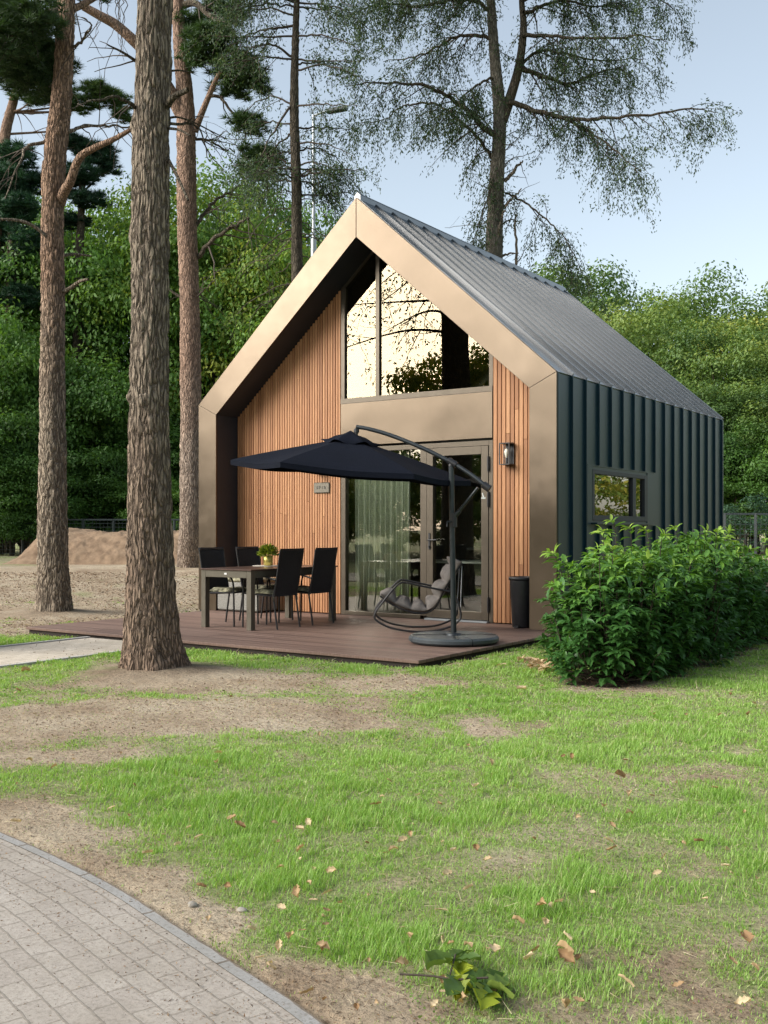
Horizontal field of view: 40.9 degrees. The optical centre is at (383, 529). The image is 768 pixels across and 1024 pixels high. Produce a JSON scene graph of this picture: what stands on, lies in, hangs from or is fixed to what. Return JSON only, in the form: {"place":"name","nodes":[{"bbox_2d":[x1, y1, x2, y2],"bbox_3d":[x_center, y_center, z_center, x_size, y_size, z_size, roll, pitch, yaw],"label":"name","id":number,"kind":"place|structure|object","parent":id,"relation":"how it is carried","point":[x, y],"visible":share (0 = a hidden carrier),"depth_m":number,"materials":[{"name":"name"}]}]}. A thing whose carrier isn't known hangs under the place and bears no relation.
{"place":"outdoors","nodes":[
{"label":"outdoors","id":0,"kind":"place"},
{"bbox_2d":[0,638,122,664],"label":"path","id":1,"kind":"structure","parent":0,"point":[25,653],"depth_m":10.96,"materials":[{"name":"grey concrete"}]},
{"bbox_2d":[0,531,767,1023],"bbox_3d":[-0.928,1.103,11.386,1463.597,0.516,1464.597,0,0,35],"label":"ground","id":2,"kind":"structure","parent":0,"point":[108,675],"depth_m":4.42,"materials":[{"name":"soil"}]},
{"bbox_2d":[0,135,41,552],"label":"pine tree","id":3,"kind":"object","parent":2,"relation":"on","point":[20,202],"visible":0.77,"depth_m":37.41,"materials":[{"name":"green plant"}]},
{"bbox_2d":[0,329,84,554],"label":"understorey tree","id":4,"kind":"object","parent":2,"relation":"on","point":[6,388],"visible":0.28,"depth_m":34.33,"materials":[{"name":"green plant"}]},
{"bbox_2d":[0,439,87,555],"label":"understorey tree","id":5,"kind":"object","parent":2,"relation":"on","point":[5,488],"visible":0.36,"depth_m":33.02,"materials":[{"name":"green plant"}]},
{"bbox_2d":[0,471,87,554],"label":"understorey tree","id":6,"kind":"object","parent":2,"relation":"on","point":[18,543],"visible":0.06,"depth_m":33.82,"materials":[{"name":"green plant"}]},
{"bbox_2d":[0,302,88,509],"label":"understorey tree","id":7,"kind":"object","parent":2,"relation":"on","point":[21,362],"visible":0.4,"depth_m":34.58,"materials":[{"name":"green plant"}]},
{"bbox_2d":[0,457,89,548],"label":"understorey tree","id":8,"kind":"object","parent":2,"relation":"on","point":[10,523],"visible":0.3,"depth_m":32.98,"materials":[{"name":"green plant"}]},
{"bbox_2d":[0,405,106,536],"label":"understorey tree","id":9,"kind":"object","parent":2,"relation":"on","point":[6,426],"visible":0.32,"depth_m":33.45,"materials":[{"name":"green plant"}]},
{"bbox_2d":[0,221,109,385],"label":"broadleaf tree","id":10,"kind":"object","parent":2,"relation":"on","point":[33,315],"visible":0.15,"depth_m":37.52,"materials":[{"name":"green plant"}]},
{"bbox_2d":[0,636,120,667],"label":"path edging","id":11,"kind":"object","parent":2,"relation":"on","point":[35,662],"visible":0.2,"depth_m":10.41,"materials":[{"name":"grey concrete"}]},
{"bbox_2d":[2,465,124,533],"bbox_3d":[-11.451,-0.708,36.075,5.304,3.693,5.347,0,0,0],"label":"understorey tree","id":12,"kind":"object","parent":2,"relation":"on","point":[96,511],"visible":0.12,"depth_m":34.79,"materials":[{"name":"green plant"}]},
{"bbox_2d":[0,189,128,547],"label":"broadleaf tree","id":13,"kind":"object","parent":2,"relation":"on","point":[40,199],"depth_m":44.98,"materials":[{"name":"green plant"}]},
{"bbox_2d":[0,0,131,611],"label":"pine tree","id":14,"kind":"object","parent":2,"relation":"on","point":[28,40],"visible":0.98,"depth_m":15.47,"materials":[{"name":"brown plant"}]},
{"bbox_2d":[0,23,134,249],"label":"pine tree","id":15,"kind":"object","parent":2,"relation":"on","point":[90,90],"visible":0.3,"depth_m":38.34,"materials":[{"name":"green plant"}]},
{"bbox_2d":[43,131,122,436],"bbox_3d":[-11.379,-7.017,39.290,2.900,16.190,3.110,0,0,35],"label":"pine tree","id":16,"kind":"object","parent":2,"relation":"on","point":[89,171],"visible":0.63,"depth_m":38.85,"materials":[{"name":"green plant"}]},
{"bbox_2d":[0,354,178,524],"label":"understorey tree","id":17,"kind":"object","parent":2,"relation":"on","point":[95,405],"visible":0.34,"depth_m":35.42,"materials":[{"name":"green plant"}]},
{"bbox_2d":[0,215,179,447],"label":"broadleaf tree","id":18,"kind":"object","parent":2,"relation":"on","point":[68,243],"visible":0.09,"depth_m":39.51,"materials":[{"name":"green plant"}]},
{"bbox_2d":[0,519,179,554],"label":"fence","id":19,"kind":"object","parent":2,"relation":"on","point":[83,523],"visible":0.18,"depth_m":33.49,"materials":[{"name":"metal"}]},
{"bbox_2d":[3,528,178,564],"bbox_3d":[-7.001,0.441,27.500,5.800,0.967,3.800,0,0,0],"label":"dirt mound","id":20,"kind":"object","parent":2,"relation":"on","point":[90,547],"visible":0.47,"depth_m":26.13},
{"bbox_2d":[67,442,127,530],"bbox_3d":[-10.285,-0.929,36.192,4.181,4.181,5.114,0,0,-16],"label":"understorey tree","id":21,"kind":"object","parent":2,"relation":"on","point":[115,468],"visible":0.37,"depth_m":34.87,"materials":[{"name":"green plant"}]},
{"bbox_2d":[5,187,212,394],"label":"broadleaf tree","id":22,"kind":"object","parent":2,"relation":"on","point":[90,241],"visible":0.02,"depth_m":43.16,"materials":[{"name":"green plant"}]},
{"bbox_2d":[71,476,178,531],"bbox_3d":[-9.247,-0.409,36.263,3.730,3.020,4.563,0,0,40],"label":"understorey tree","id":23,"kind":"object","parent":2,"relation":"on","point":[124,487],"visible":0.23,"depth_m":34.84,"materials":[{"name":"green plant"}]},
{"bbox_2d":[81,477,173,530],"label":"understorey tree","id":24,"kind":"object","parent":2,"relation":"on","point":[100,517],"depth_m":35.78,"materials":[{"name":"green plant"}]},
{"bbox_2d":[19,165,244,454],"bbox_3d":[-9.330,-6.568,40.716,9.913,16.149,10.507,0,0,-3],"label":"broadleaf tree","id":25,"kind":"object","parent":2,"relation":"on","point":[115,297],"visible":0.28,"depth_m":38.19,"materials":[{"name":"green plant"}]},
{"bbox_2d":[86,419,179,530],"bbox_3d":[-9.297,-1.458,38.092,5.477,5.343,6.699,0,0,-43],"label":"understorey tree","id":26,"kind":"object","parent":2,"relation":"on","point":[173,441],"visible":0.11,"depth_m":36.95,"materials":[{"name":"green plant"}]},
{"bbox_2d":[100,475,179,531],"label":"understorey tree","id":27,"kind":"object","parent":2,"relation":"on","point":[175,495],"visible":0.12,"depth_m":35.07,"materials":[{"name":"green plant"}]},
{"bbox_2d":[104,470,179,530],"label":"understorey tree","id":28,"kind":"object","parent":2,"relation":"on","point":[172,511],"visible":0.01,"depth_m":36.23,"materials":[{"name":"green plant"}]},
{"bbox_2d":[0,839,302,1023],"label":"drive","id":29,"kind":"structure","parent":2,"relation":"on","point":[70,966],"depth_m":3.02,"materials":[{"name":"brick"}]},
{"bbox_2d":[90,192,218,511],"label":"broadleaf tree","id":30,"kind":"object","parent":2,"relation":"on","point":[172,278],"depth_m":43.90,"materials":[{"name":"green plant"}]},
{"bbox_2d":[68,0,251,670],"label":"pine tree","id":31,"kind":"object","parent":2,"relation":"on","point":[152,640],"visible":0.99,"depth_m":9.16,"materials":[{"name":"brown plant"}]},
{"bbox_2d":[0,832,323,1023],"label":"kerb","id":32,"kind":"structure","parent":2,"relation":"on","point":[292,1007],"depth_m":3.23,"materials":[{"name":"concrete"}]},
{"bbox_2d":[169,408,180,521],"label":"understorey tree","id":33,"kind":"object","parent":2,"relation":"on","point":[178,421],"visible":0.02,"depth_m":37.54,"materials":[{"name":"green plant"}]},
{"bbox_2d":[82,0,290,567],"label":"pine tree","id":34,"kind":"object","parent":2,"relation":"on","point":[187,27],"visible":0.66,"depth_m":23.29,"materials":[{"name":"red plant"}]},
{"bbox_2d":[188,901,197,907],"bbox_3d":[-0.655,1.286,3.530,0.032,0.023,0.041,0,0,-13],"label":"stone","id":35,"kind":"object","parent":2,"relation":"on","point":[192,904],"visible":1,"depth_m":3.52,"materials":[{"name":"beige stone"}]},
{"bbox_2d":[94,145,303,427],"bbox_3d":[-6.939,-6.521,41.947,8.964,16.097,10.396,0,0,-45],"label":"broadleaf tree","id":36,"kind":"object","parent":2,"relation":"on","point":[204,201],"visible":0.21,"depth_m":39.32,"materials":[{"name":"green plant"}]},
{"bbox_2d":[169,176,311,393],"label":"broadleaf tree","id":37,"kind":"object","parent":2,"relation":"on","point":[272,218],"visible":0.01,"depth_m":43.62,"materials":[{"name":"green plant"}]},
{"bbox_2d":[175,219,322,388],"bbox_3d":[-4.059,-5.609,40.963,7.670,14.176,8.846,0,0,-34],"label":"broadleaf tree","id":38,"kind":"object","parent":2,"relation":"on","point":[282,261],"visible":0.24,"depth_m":38.73,"materials":[{"name":"green plant"}]},
{"bbox_2d":[275,939,282,951],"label":"fallen leaf","id":39,"kind":"object","parent":2,"relation":"on","point":[278,945],"visible":1,"depth_m":3.10,"materials":[{"name":"beige plant"}]},
{"bbox_2d":[228,197,345,344],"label":"broadleaf tree","id":40,"kind":"object","parent":2,"relation":"on","point":[308,217],"depth_m":45.02,"materials":[{"name":"green plant"}]},
{"bbox_2d":[180,0,405,342],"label":"spruce tree","id":41,"kind":"object","parent":2,"relation":"on","point":[294,168],"visible":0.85,"depth_m":21.88,"materials":[{"name":"green plant"}]},
{"bbox_2d":[29,630,556,668],"bbox_3d":[-1.027,1.318,12.768,5.770,0.124,3.655,0,0,35],"label":"deck base","id":42,"kind":"object","parent":2,"relation":"on","point":[364,661],"visible":0.14,"depth_m":10.60,"materials":[{"name":"brown wood"}]},
{"bbox_2d":[26,610,556,663],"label":"deck","id":43,"kind":"structure","parent":42,"relation":"on","point":[358,636],"depth_m":12.07,"materials":[{"name":"brown wood"}]},
{"bbox_2d":[199,547,258,626],"bbox_3d":[-2.004,0.728,13.262,0.644,0.988,0.489,0,0,35],"label":"dining chair","id":44,"kind":"object","parent":43,"relation":"on","point":[212,557],"visible":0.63,"depth_m":13.34,"materials":[{"name":"black metal"}]},
{"bbox_2d":[218,577,276,611],"bbox_3d":[-2.042,0.963,15.394,0.840,0.485,0.460,0,0,35],"label":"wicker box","id":45,"kind":"object","parent":43,"relation":"on","point":[222,601],"visible":0.3,"depth_m":15.22,"materials":[{"name":"white wicker"}]},
{"bbox_2d":[236,546,292,622],"bbox_3d":[-1.611,0.728,13.834,0.644,0.988,0.489,0,0,35],"label":"dining chair","id":46,"kind":"object","parent":43,"relation":"on","point":[247,556],"visible":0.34,"depth_m":13.94,"materials":[{"name":"black metal"}]},
{"bbox_2d":[200,565,337,630],"bbox_3d":[-1.460,0.853,13.312,0.860,0.735,1.720,0,0,35],"label":"dining table","id":47,"kind":"object","parent":43,"relation":"on","point":[250,573],"visible":0.74,"depth_m":12.81,"materials":[{"name":"wood"}]},
{"bbox_2d":[242,548,303,629],"bbox_3d":[-1.375,0.728,12.835,0.644,0.988,0.489,0,0,35],"label":"dining chair","id":48,"kind":"object","parent":43,"relation":"on","point":[288,573],"visible":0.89,"depth_m":12.69,"materials":[{"name":"black metal"}]},
{"bbox_2d":[278,547,337,624],"bbox_3d":[-0.984,0.728,13.403,0.644,0.988,0.489,0,0,35],"label":"dining chair","id":49,"kind":"object","parent":43,"relation":"on","point":[323,569],"visible":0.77,"depth_m":13.25,"materials":[{"name":"black metal"}]},
{"bbox_2d":[231,425,498,646],"bbox_3d":[-0.237,0.023,11.500,2.948,2.375,2.321,0,0,0],"label":"parasol","id":50,"kind":"object","parent":43,"relation":"on","point":[351,455],"visible":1,"depth_m":11.00,"materials":[{"name":"fabric"}]},
{"bbox_2d":[373,556,461,632],"bbox_3d":[0.403,0.775,12.450,1.056,0.888,0.625,0,0,0],"label":"rocking lounger","id":51,"kind":"object","parent":43,"relation":"on","point":[439,588],"visible":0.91,"depth_m":12.20,"materials":[{"name":"grey fabric"}]},
{"bbox_2d":[509,576,528,627],"bbox_3d":[1.713,0.902,12.798,0.332,0.628,0.332,0,0,35],"label":"waste bin","id":52,"kind":"object","parent":43,"relation":"on","point":[519,589],"visible":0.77,"depth_m":12.68,"materials":[{"name":"black metal"}]},
{"bbox_2d":[291,884,299,897],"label":"fallen leaf","id":53,"kind":"object","parent":2,"relation":"on","point":[295,891],"visible":1,"depth_m":3.55,"materials":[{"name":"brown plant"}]},
{"bbox_2d":[316,939,329,949],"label":"fallen leaf","id":54,"kind":"object","parent":2,"relation":"on","point":[321,943],"visible":1,"depth_m":3.08,"materials":[{"name":"beige plant"}]},
{"bbox_2d":[311,106,347,255],"bbox_3d":[-1.653,-5.866,30.864,1.137,13.474,0.220,0,0,16],"label":"street lamp","id":55,"kind":"object","parent":2,"relation":"on","point":[313,244],"visible":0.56,"depth_m":30.95,"materials":[{"name":"metal"}]},
{"bbox_2d":[0,598,767,1023],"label":"grass","id":56,"kind":"structure","parent":2,"relation":"on","point":[256,830],"depth_m":4.73,"materials":[{"name":"green plant"}]},
{"bbox_2d":[0,611,767,1023],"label":"clover","id":57,"kind":"object","parent":2,"relation":"on","point":[440,799],"visible":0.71,"depth_m":5.08,"materials":[{"name":"green plant"}]},
{"bbox_2d":[0,613,767,1023],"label":"straw","id":58,"kind":"object","parent":2,"relation":"on","point":[402,821],"visible":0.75,"depth_m":4.86,"materials":[{"name":"beige plant"}]},
{"bbox_2d":[0,571,767,1023],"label":"leaf litter","id":59,"kind":"object","parent":2,"relation":"on","point":[288,789],"visible":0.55,"depth_m":6.18,"materials":[{"name":"brown plant"}]},
{"bbox_2d":[395,955,408,964],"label":"fallen leaf","id":60,"kind":"object","parent":2,"relation":"on","point":[401,960],"visible":1,"depth_m":2.96,"materials":[{"name":"brown plant"}]},
{"bbox_2d":[400,948,515,1010],"bbox_3d":[0.233,1.230,2.846,0.244,0.073,0.330,0,0,-36],"label":"oak sprig","id":61,"kind":"object","parent":2,"relation":"on","point":[480,983],"visible":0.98,"depth_m":2.83,"materials":[{"name":"green plant"}]},
{"bbox_2d":[199,192,723,630],"bbox_3d":[1.526,-1.584,16.738,6.067,6.008,6.660,0,0,35],"label":"cabin","id":62,"kind":"object","parent":2,"relation":"on","point":[464,354],"visible":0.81,"depth_m":14.80,"materials":[{"name":"brown metal"}]},
{"bbox_2d":[314,482,329,492],"bbox_3d":[-0.902,-0.600,14.916,0.290,0.156,0.024,0,0,35],"label":"name plate","id":63,"kind":"object","parent":62,"relation":"attached to","point":[321,487],"visible":1,"depth_m":14.90,"materials":[{"name":"beige metal"}]},
{"bbox_2d":[355,450,410,613],"bbox_3d":[-0.023,0.035,14.577,0.951,2.310,0.073,0,0,35],"label":"curtain","id":64,"kind":"object","parent":62,"relation":"hanging from","point":[382,535],"visible":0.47,"depth_m":14.57,"materials":[{"name":"fabric"}]},
{"bbox_2d":[340,251,492,403],"bbox_3d":[0.417,-2.880,14.071,2.457,2.180,0.092,0,0,35],"label":"gable window","id":65,"kind":"structure","parent":62,"relation":"in","point":[344,399],"depth_m":14.39,"materials":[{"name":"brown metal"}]},
{"bbox_2d":[411,559,480,563],"bbox_3d":[1.028,0.833,15.199,1.500,0.750,0.800,0,0,35],"label":"indoor table","id":66,"kind":"object","parent":62,"relation":"on","point":[446,561],"visible":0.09,"depth_m":14.90,"materials":[{"name":"white paint"}]},
{"bbox_2d":[427,446,489,620],"bbox_3d":[0.976,0.051,13.640,0.969,2.271,0.148,0,0,35],"label":"glazed door","id":67,"kind":"structure","parent":62,"relation":"in","point":[483,451],"depth_m":13.54,"materials":[{"name":"brown metal"}]},
{"bbox_2d":[467,547,480,601],"bbox_3d":[2.811,0.758,16.643,3.040,0.900,0.620,0,0,35],"label":"kitchen counter","id":68,"kind":"object","parent":62,"relation":"on","point":[474,580],"visible":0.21,"depth_m":17.19,"materials":[{"name":"white paint"}]},
{"bbox_2d":[499,442,513,464],"bbox_3d":[1.566,-0.965,13.141,0.150,0.290,0.150,0,0,35],"label":"wall lamp","id":69,"kind":"object","parent":62,"relation":"attached to","point":[508,453],"visible":1,"depth_m":13.14,"materials":[{"name":"black metal"}]},
{"bbox_2d":[591,469,656,524],"bbox_3d":[3.268,-0.417,14.059,0.160,0.705,2.200,0,0,35],"label":"side window","id":70,"kind":"structure","parent":62,"relation":"in","point":[624,496],"depth_m":14.04,"materials":[{"name":"clear glass"}]},
{"bbox_2d":[487,943,500,952],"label":"fallen leaf","id":71,"kind":"object","parent":2,"relation":"on","point":[494,947],"visible":1,"depth_m":3.04,"materials":[{"name":"beige plant"}]},
{"bbox_2d":[512,915,524,923],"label":"fallen leaf","id":72,"kind":"object","parent":2,"relation":"on","point":[520,919],"visible":1,"depth_m":3.27,"materials":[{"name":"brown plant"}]},
{"bbox_2d":[315,0,742,321],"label":"conifer tree","id":73,"kind":"object","parent":2,"relation":"on","point":[496,206],"visible":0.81,"depth_m":23.71,"materials":[{"name":"green plant"}]},
{"bbox_2d":[497,655,570,672],"bbox_3d":[1.371,1.223,9.342,0.734,0.145,0.345,0,0,35],"label":"leaf pile","id":74,"kind":"object","parent":2,"relation":"on","point":[532,662],"visible":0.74,"depth_m":9.30,"materials":[{"name":"brown plant"}]},
{"bbox_2d":[536,896,546,904],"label":"fallen leaf","id":75,"kind":"object","parent":2,"relation":"on","point":[542,901],"visible":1,"depth_m":3.40,"materials":[{"name":"beige plant"}]},
{"bbox_2d":[556,940,573,953],"bbox_3d":[0.532,1.220,3.009,0.037,0.029,0.068,36,-9,-31],"label":"fallen leaf","id":76,"kind":"object","parent":2,"relation":"on","point":[563,944],"visible":0.91,"depth_m":3.01,"materials":[{"name":"beige plant"}]},
{"bbox_2d":[558,948,574,963],"bbox_3d":[0.524,1.226,2.960,0.062,0.021,0.037,26,49,37],"label":"fallen leaf","id":77,"kind":"object","parent":2,"relation":"on","point":[566,955],"visible":1,"depth_m":2.96,"materials":[{"name":"brown plant"}]},
{"bbox_2d":[562,998,570,1007],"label":"fallen leaf","id":78,"kind":"object","parent":2,"relation":"on","point":[566,1002],"visible":1,"depth_m":2.70,"materials":[{"name":"brown plant"}]},
{"bbox_2d":[533,525,683,686],"bbox_3d":[1.921,0.653,8.811,1.255,1.387,1.250,0,0,35],"label":"laurel bush","id":79,"kind":"object","parent":2,"relation":"on","point":[583,645],"visible":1,"depth_m":8.56,"materials":[{"name":"green plant"}]},
{"bbox_2d":[615,769,625,776],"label":"fallen leaf","id":80,"kind":"object","parent":2,"relation":"on","point":[620,773],"visible":1,"depth_m":5.17,"materials":[{"name":"brown plant"}]},
{"bbox_2d":[529,254,714,376],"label":"oak tree","id":81,"kind":"object","parent":2,"relation":"on","point":[618,301],"visible":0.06,"depth_m":47.79,"materials":[{"name":"green plant"}]},
{"bbox_2d":[618,974,634,986],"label":"fallen leaf","id":82,"kind":"object","parent":2,"relation":"on","point":[626,979],"visible":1,"depth_m":2.83,"materials":[{"name":"beige plant"}]},
{"bbox_2d":[573,514,715,680],"bbox_3d":[2.299,0.611,9.254,1.265,1.506,1.290,0,0,35],"label":"laurel bush","id":83,"kind":"object","parent":2,"relation":"on","point":[682,655],"visible":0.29,"depth_m":8.99,"materials":[{"name":"green plant"}]},
{"bbox_2d":[619,526,739,668],"bbox_3d":[2.717,0.658,9.835,1.331,1.377,1.326,0,0,35],"label":"laurel bush","id":84,"kind":"object","parent":2,"relation":"on","point":[711,594],"visible":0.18,"depth_m":9.57,"materials":[{"name":"green plant"}]},
{"bbox_2d":[592,285,766,428],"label":"oak tree","id":85,"kind":"object","parent":2,"relation":"on","point":[642,341],"visible":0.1,"depth_m":42.52,"materials":[{"name":"green plant"}]},
{"bbox_2d":[632,260,766,392],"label":"oak tree","id":86,"kind":"object","parent":2,"relation":"on","point":[706,305],"visible":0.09,"depth_m":48.48,"materials":[{"name":"green plant"}]},
{"bbox_2d":[644,523,758,659],"bbox_3d":[3.160,0.656,10.569,1.325,1.436,1.297,0,0,35],"label":"laurel bush","id":87,"kind":"object","parent":2,"relation":"on","point":[739,577],"visible":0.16,"depth_m":10.34,"materials":[{"name":"green plant"}]},
{"bbox_2d":[644,312,767,431],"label":"oak tree","id":88,"kind":"object","parent":2,"relation":"on","point":[708,365],"visible":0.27,"depth_m":39.85,"materials":[{"name":"green plant"}]},
{"bbox_2d":[656,363,767,497],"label":"oak tree","id":89,"kind":"object","parent":2,"relation":"on","point":[700,394],"visible":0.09,"depth_m":37.04,"materials":[{"name":"green plant"}]},
{"bbox_2d":[670,293,767,548],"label":"oak tree","id":90,"kind":"object","parent":2,"relation":"on","point":[735,318],"visible":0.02,"depth_m":46.37,"materials":[{"name":"green plant"}]},
{"bbox_2d":[694,524,767,650],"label":"laurel bush","id":91,"kind":"object","parent":2,"relation":"on","point":[757,600],"visible":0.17,"depth_m":10.98,"materials":[{"name":"green plant"}]},
{"bbox_2d":[701,370,767,553],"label":"oak tree","id":92,"kind":"object","parent":2,"relation":"on","point":[761,398],"visible":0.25,"depth_m":35.88,"materials":[{"name":"green plant"}]},
{"bbox_2d":[711,281,767,417],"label":"oak tree","id":93,"kind":"object","parent":2,"relation":"on","point":[756,311],"visible":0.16,"depth_m":43.43,"materials":[{"name":"green plant"}]},
{"bbox_2d":[734,995,750,1004],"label":"fallen leaf","id":94,"kind":"object","parent":2,"relation":"on","point":[744,999],"visible":1,"depth_m":2.71,"materials":[{"name":"beige plant"}]},
{"bbox_2d":[723,427,765,532],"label":"understorey tree","id":95,"kind":"object","parent":2,"relation":"on","point":[726,443],"visible":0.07,"depth_m":34.38,"materials":[{"name":"green plant"}]},
{"bbox_2d":[723,441,767,546],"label":"understorey tree","id":96,"kind":"object","parent":2,"relation":"on","point":[746,489],"visible":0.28,"depth_m":33.77,"materials":[{"name":"green plant"}]},
{"bbox_2d":[723,492,767,555],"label":"evergreen shrub","id":97,"kind":"object","parent":2,"relation":"on","point":[737,520],"visible":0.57,"depth_m":27.77,"materials":[{"name":"green plant"}]},
{"bbox_2d":[723,416,767,553],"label":"understorey tree","id":98,"kind":"object","parent":2,"relation":"on","point":[736,478],"visible":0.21,"depth_m":35.21,"materials":[{"name":"green plant"}]},
{"bbox_2d":[723,513,767,555],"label":"fence","id":99,"kind":"object","parent":2,"relation":"on","point":[755,529],"visible":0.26,"depth_m":25.63,"materials":[{"name":"metal"}]},
{"bbox_2d":[740,930,754,943],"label":"fallen leaf","id":100,"kind":"object","parent":2,"relation":"on","point":[746,935],"visible":1,"depth_m":3.10,"materials":[{"name":"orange plant"}]},
{"bbox_2d":[729,534,767,643],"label":"laurel bush","id":101,"kind":"object","parent":2,"relation":"on","point":[765,559],"visible":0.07,"depth_m":11.64,"materials":[{"name":"green plant"}]},
{"bbox_2d":[739,430,767,532],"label":"understorey tree","id":102,"kind":"object","parent":2,"relation":"on","point":[758,465],"visible":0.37,"depth_m":33.69,"materials":[{"name":"green plant"}]},
{"bbox_2d":[0,0,767,350],"label":"sky","id":103,"kind":"structure","parent":0,"point":[720,216],"materials":[{"name":"blue"}]},
{"bbox_3d":[-1.548,0.481,13.581,0.370,0.006,0.370,0,0,35],"label":"round tray","id":104,"kind":"object","parent":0,"visible":0},
{"bbox_2d":[256,543,278,565],"bbox_3d":[-1.529,0.324,13.574,0.329,0.306,0.329,0,0,35],"label":"potted plant","id":105,"kind":"object","parent":104,"relation":"on","point":[270,550],"visible":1,"depth_m":13.52,"materials":[{"name":"green plant"}]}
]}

